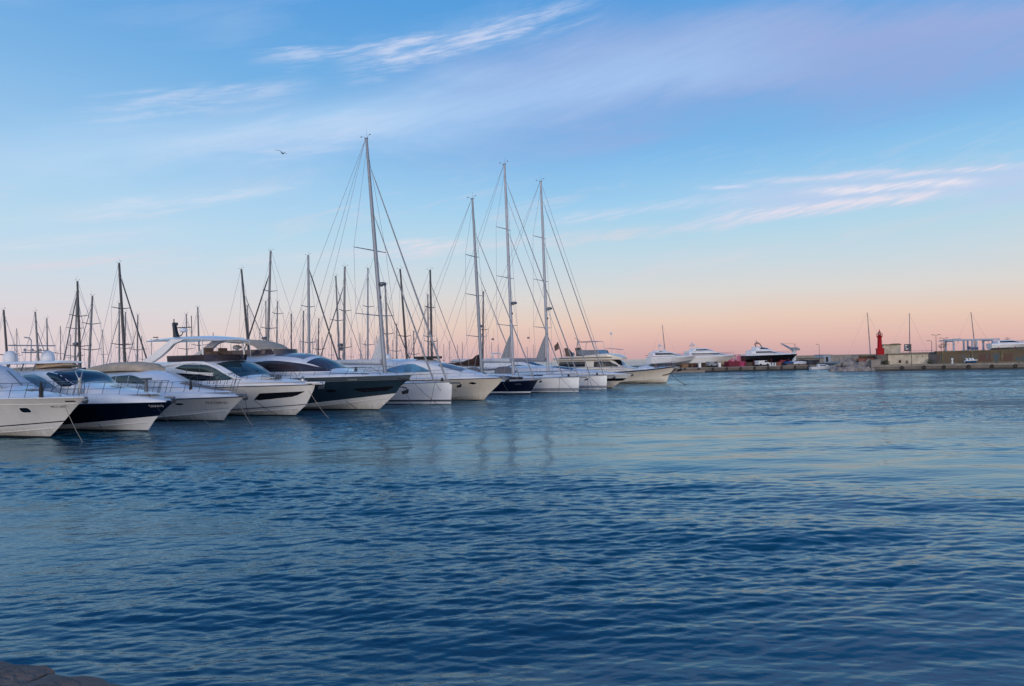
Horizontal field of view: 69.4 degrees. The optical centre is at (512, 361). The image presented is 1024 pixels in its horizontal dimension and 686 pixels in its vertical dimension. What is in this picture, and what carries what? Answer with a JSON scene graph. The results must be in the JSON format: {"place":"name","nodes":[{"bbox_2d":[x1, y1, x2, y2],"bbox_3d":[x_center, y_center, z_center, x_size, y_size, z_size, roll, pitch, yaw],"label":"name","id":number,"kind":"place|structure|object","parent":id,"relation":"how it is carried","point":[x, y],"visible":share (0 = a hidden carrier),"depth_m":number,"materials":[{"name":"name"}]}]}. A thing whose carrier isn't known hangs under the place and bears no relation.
{"place":"outdoors","nodes":[
{"label":"outdoors","id":0,"kind":"place"},
{"bbox_2d":[0,661,121,685],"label":"stone quay","id":1,"kind":"structure","parent":0,"point":[22,675],"depth_m":3.90,"materials":[{"name":"grey stone"}]},
{"bbox_2d":[0,359,1023,685],"bbox_3d":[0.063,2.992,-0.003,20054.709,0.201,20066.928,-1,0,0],"label":"water","id":2,"kind":"structure","parent":0,"point":[824,527],"depth_m":12.38,"materials":[{"name":"blue liquid"}]},
{"bbox_2d":[0,310,20,366],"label":"sailboat","id":3,"kind":"object","parent":2,"relation":"on","point":[4,322],"visible":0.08,"depth_m":61.93,"materials":[{"name":"grey metal"}]},
{"bbox_2d":[11,328,23,366],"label":"sailboat","id":4,"kind":"object","parent":2,"relation":"on","point":[16,332],"visible":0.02,"depth_m":111.95,"materials":[{"name":"metal"}]},
{"bbox_2d":[24,310,47,360],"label":"sailboat","id":5,"kind":"object","parent":2,"relation":"on","point":[37,347],"visible":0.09,"depth_m":65.93,"materials":[{"name":"grey metal"}]},
{"bbox_2d":[0,365,88,437],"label":"motor cruiser","id":6,"kind":"object","parent":2,"relation":"on","point":[28,409],"visible":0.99,"depth_m":33.13,"materials":[{"name":"white plastic"}]},
{"bbox_2d":[35,317,57,360],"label":"sailboat","id":7,"kind":"object","parent":2,"relation":"on","point":[47,326],"visible":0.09,"depth_m":73.96,"materials":[{"name":"grey metal"}]},
{"bbox_2d":[53,326,68,360],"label":"sailboat","id":8,"kind":"object","parent":2,"relation":"on","point":[60,358],"visible":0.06,"depth_m":111.95,"materials":[{"name":"grey metal"}]},
{"bbox_2d":[65,334,77,364],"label":"sailboat","id":9,"kind":"object","parent":2,"relation":"on","point":[70,349],"visible":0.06,"depth_m":119.96,"materials":[{"name":"metal"}]},
{"bbox_2d":[56,292,91,367],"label":"sailboat","id":10,"kind":"object","parent":2,"relation":"on","point":[76,334],"visible":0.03,"depth_m":71.94,"materials":[{"name":"grey metal"}]},
{"bbox_2d":[63,279,104,367],"bbox_3d":[-37.084,-1.577,63.800,9.359,11.606,2.715,-1,0,30],"label":"sailboat","id":11,"kind":"object","parent":2,"relation":"on","point":[78,344],"visible":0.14,"depth_m":63.94,"materials":[{"name":"grey metal"}]},
{"bbox_2d":[0,337,175,430],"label":"motor cruiser","id":12,"kind":"object","parent":2,"relation":"on","point":[112,405],"visible":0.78,"depth_m":36.23,"materials":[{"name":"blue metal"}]},
{"bbox_2d":[75,294,109,367],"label":"sailboat","id":13,"kind":"object","parent":2,"relation":"on","point":[90,338],"visible":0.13,"depth_m":65.94,"materials":[{"name":"grey metal"}]},
{"bbox_2d":[98,330,113,363],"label":"sailboat","id":14,"kind":"object","parent":2,"relation":"on","point":[103,354],"visible":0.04,"depth_m":127.95,"materials":[{"name":"metal"}]},
{"bbox_2d":[95,262,146,364],"bbox_3d":[-33.409,-2.333,63.245,10.473,12.965,3.060,-1,0,30],"label":"sailboat","id":15,"kind":"object","parent":2,"relation":"on","point":[121,308],"visible":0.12,"depth_m":62.90,"materials":[{"name":"grey metal"}]},
{"bbox_2d":[106,302,137,363],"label":"sailboat","id":16,"kind":"object","parent":2,"relation":"on","point":[118,322],"visible":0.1,"depth_m":77.94,"materials":[{"name":"grey metal"}]},
{"bbox_2d":[109,312,135,362],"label":"sailboat","id":17,"kind":"object","parent":2,"relation":"on","point":[125,336],"visible":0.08,"depth_m":81.95,"materials":[{"name":"grey metal"}]},
{"bbox_2d":[127,315,148,361],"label":"sailboat","id":18,"kind":"object","parent":2,"relation":"on","point":[137,355],"visible":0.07,"depth_m":79.94,"materials":[{"name":"grey metal"}]},
{"bbox_2d":[76,361,247,420],"bbox_3d":[-21.372,1.933,44.319,16.108,3.930,3.561,-1,0,30],"label":"motor cruiser","id":19,"kind":"object","parent":2,"relation":"on","point":[195,401],"visible":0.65,"depth_m":41.95,"materials":[{"name":"plastic"}]},
{"bbox_2d":[173,312,196,355],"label":"sailboat","id":20,"kind":"object","parent":2,"relation":"on","point":[186,349],"visible":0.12,"depth_m":77.94,"materials":[{"name":"grey metal"}]},
{"bbox_2d":[187,306,208,353],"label":"sailboat","id":21,"kind":"object","parent":2,"relation":"on","point":[197,319],"visible":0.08,"depth_m":79.94,"materials":[{"name":"grey metal"}]},
{"bbox_2d":[142,316,324,415],"bbox_3d":[-19.671,0.387,48.261,20.025,6.950,4.438,-1,0,30],"label":"flybridge yacht","id":22,"kind":"object","parent":2,"relation":"on","point":[280,395],"visible":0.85,"depth_m":45.48,"materials":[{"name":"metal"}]},
{"bbox_2d":[222,267,263,349],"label":"sailboat","id":23,"kind":"object","parent":2,"relation":"on","point":[244,304],"visible":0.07,"depth_m":69.91,"materials":[{"name":"grey metal"}]},
{"bbox_2d":[240,304,260,349],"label":"sailboat","id":24,"kind":"object","parent":2,"relation":"on","point":[248,322],"visible":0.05,"depth_m":83.94,"materials":[{"name":"grey metal"}]},
{"bbox_2d":[250,300,275,346],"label":"sailboat","id":25,"kind":"object","parent":2,"relation":"on","point":[265,322],"visible":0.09,"depth_m":85.94,"materials":[{"name":"grey metal"}]},
{"bbox_2d":[244,249,304,351],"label":"sailboat","id":26,"kind":"object","parent":2,"relation":"on","point":[268,328],"visible":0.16,"depth_m":67.93,"materials":[{"name":"grey metal"}]},
{"bbox_2d":[266,300,293,346],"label":"sailboat","id":27,"kind":"object","parent":2,"relation":"on","point":[276,324],"visible":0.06,"depth_m":83.94,"materials":[{"name":"grey metal"}]},
{"bbox_2d":[280,310,301,348],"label":"sailboat","id":28,"kind":"object","parent":2,"relation":"on","point":[291,331],"visible":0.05,"depth_m":83.95,"materials":[{"name":"grey metal"}]},
{"bbox_2d":[292,311,319,353],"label":"sailboat","id":29,"kind":"object","parent":2,"relation":"on","point":[303,334],"visible":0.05,"depth_m":81.93,"materials":[{"name":"grey metal"}]},
{"bbox_2d":[279,253,338,359],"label":"sailboat","id":30,"kind":"object","parent":2,"relation":"on","point":[308,306],"visible":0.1,"depth_m":67.89,"materials":[{"name":"grey metal"}]},
{"bbox_2d":[216,339,410,409],"bbox_3d":[-16.310,1.042,52.903,22.761,5.500,5.154,-1,0,30],"label":"flybridge yacht","id":31,"kind":"object","parent":2,"relation":"on","point":[363,390],"visible":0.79,"depth_m":49.18,"materials":[{"name":"plastic"}]},
{"bbox_2d":[310,318,333,356],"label":"sailboat","id":32,"kind":"object","parent":2,"relation":"on","point":[318,349],"visible":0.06,"depth_m":83.94,"materials":[{"name":"grey metal"}]},
{"bbox_2d":[323,334,336,359],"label":"sailboat","id":33,"kind":"object","parent":2,"relation":"on","point":[331,347],"visible":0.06,"depth_m":120.95,"materials":[{"name":"metal"}]},
{"bbox_2d":[312,274,362,359],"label":"sailboat","id":34,"kind":"object","parent":2,"relation":"on","point":[338,333],"visible":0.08,"depth_m":73.92,"materials":[{"name":"grey metal"}]},
{"bbox_2d":[320,265,375,359],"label":"sailboat","id":35,"kind":"object","parent":2,"relation":"on","point":[342,345],"visible":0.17,"depth_m":69.91,"materials":[{"name":"grey metal"}]},
{"bbox_2d":[341,267,403,358],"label":"sailboat","id":36,"kind":"object","parent":2,"relation":"on","point":[368,316],"visible":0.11,"depth_m":73.95,"materials":[{"name":"grey metal"}]},
{"bbox_2d":[286,134,461,403],"bbox_3d":[-11.800,-7.046,57.440,18.463,21.584,4.424,-1,0,30],"label":"sailing yacht","id":37,"kind":"object","parent":2,"relation":"on","point":[416,394],"visible":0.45,"depth_m":55.77,"materials":[{"name":"metal"}]},
{"bbox_2d":[360,281,409,358],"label":"sailboat","id":38,"kind":"object","parent":2,"relation":"on","point":[386,333],"visible":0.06,"depth_m":65.93,"materials":[{"name":"grey metal"}]},
{"bbox_2d":[388,322,409,358],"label":"sailboat","id":39,"kind":"object","parent":2,"relation":"on","point":[396,332],"visible":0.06,"depth_m":83.94,"materials":[{"name":"grey metal"}]},
{"bbox_2d":[372,265,434,358],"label":"sailboat","id":40,"kind":"object","parent":2,"relation":"on","point":[404,327],"visible":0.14,"depth_m":69.92,"materials":[{"name":"grey metal"}]},
{"bbox_2d":[404,330,427,358],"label":"sailboat","id":41,"kind":"object","parent":2,"relation":"on","point":[413,354],"visible":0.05,"depth_m":87.94,"materials":[{"name":"grey metal"}]},
{"bbox_2d":[345,354,509,400],"bbox_3d":[-7.301,1.453,60.768,16.391,4.300,4.058,-1,0,30],"label":"motor cruiser","id":42,"kind":"object","parent":2,"relation":"on","point":[476,385],"visible":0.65,"depth_m":58.31,"materials":[{"name":"plastic"}]},
{"bbox_2d":[397,267,461,365],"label":"sailboat","id":43,"kind":"object","parent":2,"relation":"on","point":[431,317],"visible":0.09,"depth_m":69.91,"materials":[{"name":"grey metal"}]},
{"bbox_2d":[410,293,455,358],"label":"sailboat","id":44,"kind":"object","parent":2,"relation":"on","point":[428,336],"visible":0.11,"depth_m":79.94,"materials":[{"name":"grey metal"}]},
{"bbox_2d":[408,192,541,393],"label":"sailing yacht","id":45,"kind":"object","parent":2,"relation":"on","point":[520,386],"visible":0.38,"depth_m":69.61,"materials":[{"name":"metal"}]},
{"bbox_2d":[463,290,502,370],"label":"sailboat","id":46,"kind":"object","parent":2,"relation":"on","point":[483,341],"visible":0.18,"depth_m":83.93,"materials":[{"name":"grey metal"}]},
{"bbox_2d":[477,353,545,372],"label":"motor cruiser","id":47,"kind":"object","parent":2,"relation":"on","point":[509,364],"visible":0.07,"depth_m":86.62,"materials":[{"name":"metal"}]},
{"bbox_2d":[439,161,587,392],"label":"sailing yacht","id":48,"kind":"object","parent":2,"relation":"on","point":[552,384],"visible":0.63,"depth_m":71.85,"materials":[{"name":"white plastic"}]},
{"bbox_2d":[466,178,615,389],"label":"sailing yacht","id":49,"kind":"object","parent":2,"relation":"on","point":[543,356],"visible":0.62,"depth_m":76.87,"materials":[{"name":"white plastic"}]},
{"bbox_2d":[493,366,633,387],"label":"motor cruiser","id":50,"kind":"object","parent":2,"relation":"on","point":[619,378],"visible":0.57,"depth_m":77.92,"materials":[{"name":"white plastic"}]},
{"bbox_2d":[552,332,681,382],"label":"trawler yacht","id":51,"kind":"object","parent":2,"relation":"on","point":[646,374],"visible":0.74,"depth_m":91.92,"materials":[{"name":"white plastic"}]},
{"bbox_2d":[672,370,704,372],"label":"floating pontoon","id":52,"kind":"object","parent":2,"relation":"on","point":[687,371],"visible":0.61,"depth_m":147.89,"materials":[{"name":"concrete"}]},
{"bbox_2d":[809,364,835,369],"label":"motor launch","id":53,"kind":"object","parent":2,"relation":"on","point":[820,366],"visible":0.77,"depth_m":151.21,"materials":[{"name":"white plastic"}]},
{"bbox_2d":[796,354,875,360],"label":"breakwater wall","id":54,"kind":"structure","parent":2,"relation":"in","point":[836,357],"depth_m":330.00,"materials":[{"name":"concrete"}]},
{"bbox_2d":[847,366,854,370],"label":"boulder","id":55,"kind":"object","parent":2,"relation":"in","point":[850,368],"visible":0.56,"depth_m":130.60,"materials":[{"name":"grey stone"}]},
{"bbox_2d":[846,313,871,357],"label":"sailboat","id":56,"kind":"object","parent":2,"relation":"on","point":[869,336],"visible":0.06,"depth_m":185.86,"materials":[{"name":"grey metal"}]},
{"bbox_2d":[894,313,922,352],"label":"sailboat","id":57,"kind":"object","parent":2,"relation":"on","point":[909,330],"visible":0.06,"depth_m":185.36,"materials":[{"name":"grey metal"}]},
{"bbox_2d":[824,362,1023,370],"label":"pier","id":58,"kind":"structure","parent":2,"relation":"in","point":[961,366],"depth_m":127.73,"materials":[{"name":"concrete"}]},
{"bbox_2d":[869,359,880,364],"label":"concrete block","id":59,"kind":"structure","parent":58,"relation":"on","point":[875,362],"depth_m":130.67,"materials":[{"name":"grey concrete"}]},
{"bbox_2d":[875,330,884,364],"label":"lighthouse","id":60,"kind":"object","parent":58,"relation":"on","point":[880,351],"visible":1,"depth_m":132.70,"materials":[{"name":"concrete"}]},
{"bbox_2d":[882,343,932,363],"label":"harbour house","id":61,"kind":"structure","parent":58,"relation":"on","point":[893,354],"depth_m":133.50,"materials":[{"name":"concrete"}]},
{"bbox_2d":[904,344,911,363],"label":"harbour sign","id":62,"kind":"object","parent":58,"relation":"on","point":[907,347],"visible":1,"depth_m":129.71,"materials":[{"name":"white metal"}]},
{"bbox_2d":[928,353,937,363],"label":"metal gate","id":63,"kind":"structure","parent":58,"relation":"on","point":[933,356],"depth_m":132.78,"materials":[{"name":"grey metal"}]},
{"bbox_2d":[964,358,977,362],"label":"day boat","id":64,"kind":"object","parent":58,"relation":"on","point":[970,360],"visible":0.95,"depth_m":128.32,"materials":[{"name":"white wood"}]},
{"bbox_2d":[934,349,1023,363],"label":"harbour wall","id":65,"kind":"structure","parent":58,"relation":"on","point":[994,356],"depth_m":131.17,"materials":[{"name":"grey concrete"}]},
{"bbox_2d":[959,312,984,346],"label":"sailboat","id":66,"kind":"object","parent":2,"relation":"on","point":[972,329],"visible":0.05,"depth_m":185.63,"materials":[{"name":"grey metal"}]},
{"bbox_2d":[0,0,1023,368],"label":"sky","id":67,"kind":"structure","parent":0,"point":[728,176],"materials":[{"name":"blue"}]},
{"bbox_2d":[631,365,814,371],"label":"boatyard quay","id":68,"kind":"structure","parent":0,"point":[756,368],"depth_m":152.77,"materials":[{"name":"concrete"}]},
{"bbox_2d":[646,343,694,367],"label":"hauled out yacht","id":69,"kind":"object","parent":68,"relation":"on","point":[660,356],"visible":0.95,"depth_m":153.75,"materials":[{"name":"white plastic"}]},
{"bbox_2d":[681,363,688,367],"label":"storage crate","id":70,"kind":"object","parent":68,"relation":"on","point":[685,365],"visible":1,"depth_m":153.59,"materials":[{"name":"brown wood"}]},
{"bbox_2d":[684,343,734,366],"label":"hauled out yacht","id":71,"kind":"object","parent":68,"relation":"on","point":[703,355],"visible":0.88,"depth_m":157.10,"materials":[{"name":"white plastic"}]},
{"bbox_2d":[706,361,717,366],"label":"parked van","id":72,"kind":"object","parent":68,"relation":"on","point":[712,364],"visible":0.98,"depth_m":153.74,"materials":[{"name":"metal"}]},
{"bbox_2d":[728,355,740,360],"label":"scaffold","id":73,"kind":"object","parent":68,"relation":"on","point":[736,358],"visible":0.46,"depth_m":159.43,"materials":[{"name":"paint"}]},
{"bbox_2d":[724,361,745,366],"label":"site container","id":74,"kind":"object","parent":68,"relation":"on","point":[733,363],"visible":0.87,"depth_m":155.31,"materials":[{"name":"metal"}]},
{"bbox_2d":[755,360,769,365],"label":"parked van","id":75,"kind":"object","parent":68,"relation":"on","point":[762,362],"visible":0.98,"depth_m":155.00,"materials":[{"name":"white metal"}]},
{"bbox_2d":[739,341,796,365],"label":"hauled out yacht","id":76,"kind":"object","parent":68,"relation":"on","point":[755,353],"visible":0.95,"depth_m":158.33,"materials":[{"name":"black plastic"}]},
{"bbox_2d":[783,361,793,364],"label":"upturned dinghy","id":77,"kind":"object","parent":68,"relation":"on","point":[788,363],"visible":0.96,"depth_m":156.91,"materials":[{"name":"blue wood"}]},
{"bbox_2d":[780,343,799,360],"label":"harbour crane","id":78,"kind":"object","parent":68,"relation":"on","point":[793,349],"visible":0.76,"depth_m":162.49,"materials":[{"name":"metal"}]},
{"bbox_2d":[797,361,806,364],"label":"upturned dinghy","id":79,"kind":"object","parent":68,"relation":"on","point":[802,363],"visible":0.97,"depth_m":158.37,"materials":[{"name":"white wood"}]},
{"bbox_2d":[804,360,816,364],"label":"site container","id":80,"kind":"object","parent":68,"relation":"on","point":[811,362],"visible":0.93,"depth_m":158.24,"materials":[{"name":"black metal"}]},
{"bbox_2d":[676,360,803,366],"bbox_3d":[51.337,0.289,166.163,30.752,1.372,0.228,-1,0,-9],"label":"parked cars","id":81,"kind":"object","parent":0,"point":[697,365],"visible":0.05,"depth_m":164.37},
{"bbox_2d":[796,358,823,362],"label":"wall","id":82,"kind":"structure","parent":0,"point":[821,360],"depth_m":187.38,"materials":[{"name":"concrete"}]},
{"bbox_2d":[815,354,830,362],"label":"cabin","id":83,"kind":"object","parent":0,"point":[827,358],"visible":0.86,"depth_m":192.50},
{"bbox_2d":[852,355,875,361],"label":"wall","id":84,"kind":"structure","parent":0,"point":[865,356],"depth_m":139.01,"materials":[{"name":"grey concrete"}]},
{"bbox_2d":[858,358,873,362],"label":"wall","id":85,"kind":"structure","parent":0,"point":[865,359],"depth_m":135.62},
{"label":"terrace","id":86,"kind":"structure","parent":0,"visible":0},
{"bbox_2d":[939,338,999,350],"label":"pergola","id":87,"kind":"object","parent":86,"relation":"on","point":[971,347],"visible":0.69,"depth_m":137.01,"materials":[{"name":"metal"}]},
{"bbox_2d":[986,340,1023,349],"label":"hauled out yacht","id":88,"kind":"object","parent":86,"relation":"on","point":[1005,344],"visible":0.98,"depth_m":132.91,"materials":[{"name":"white plastic"}]}
]}

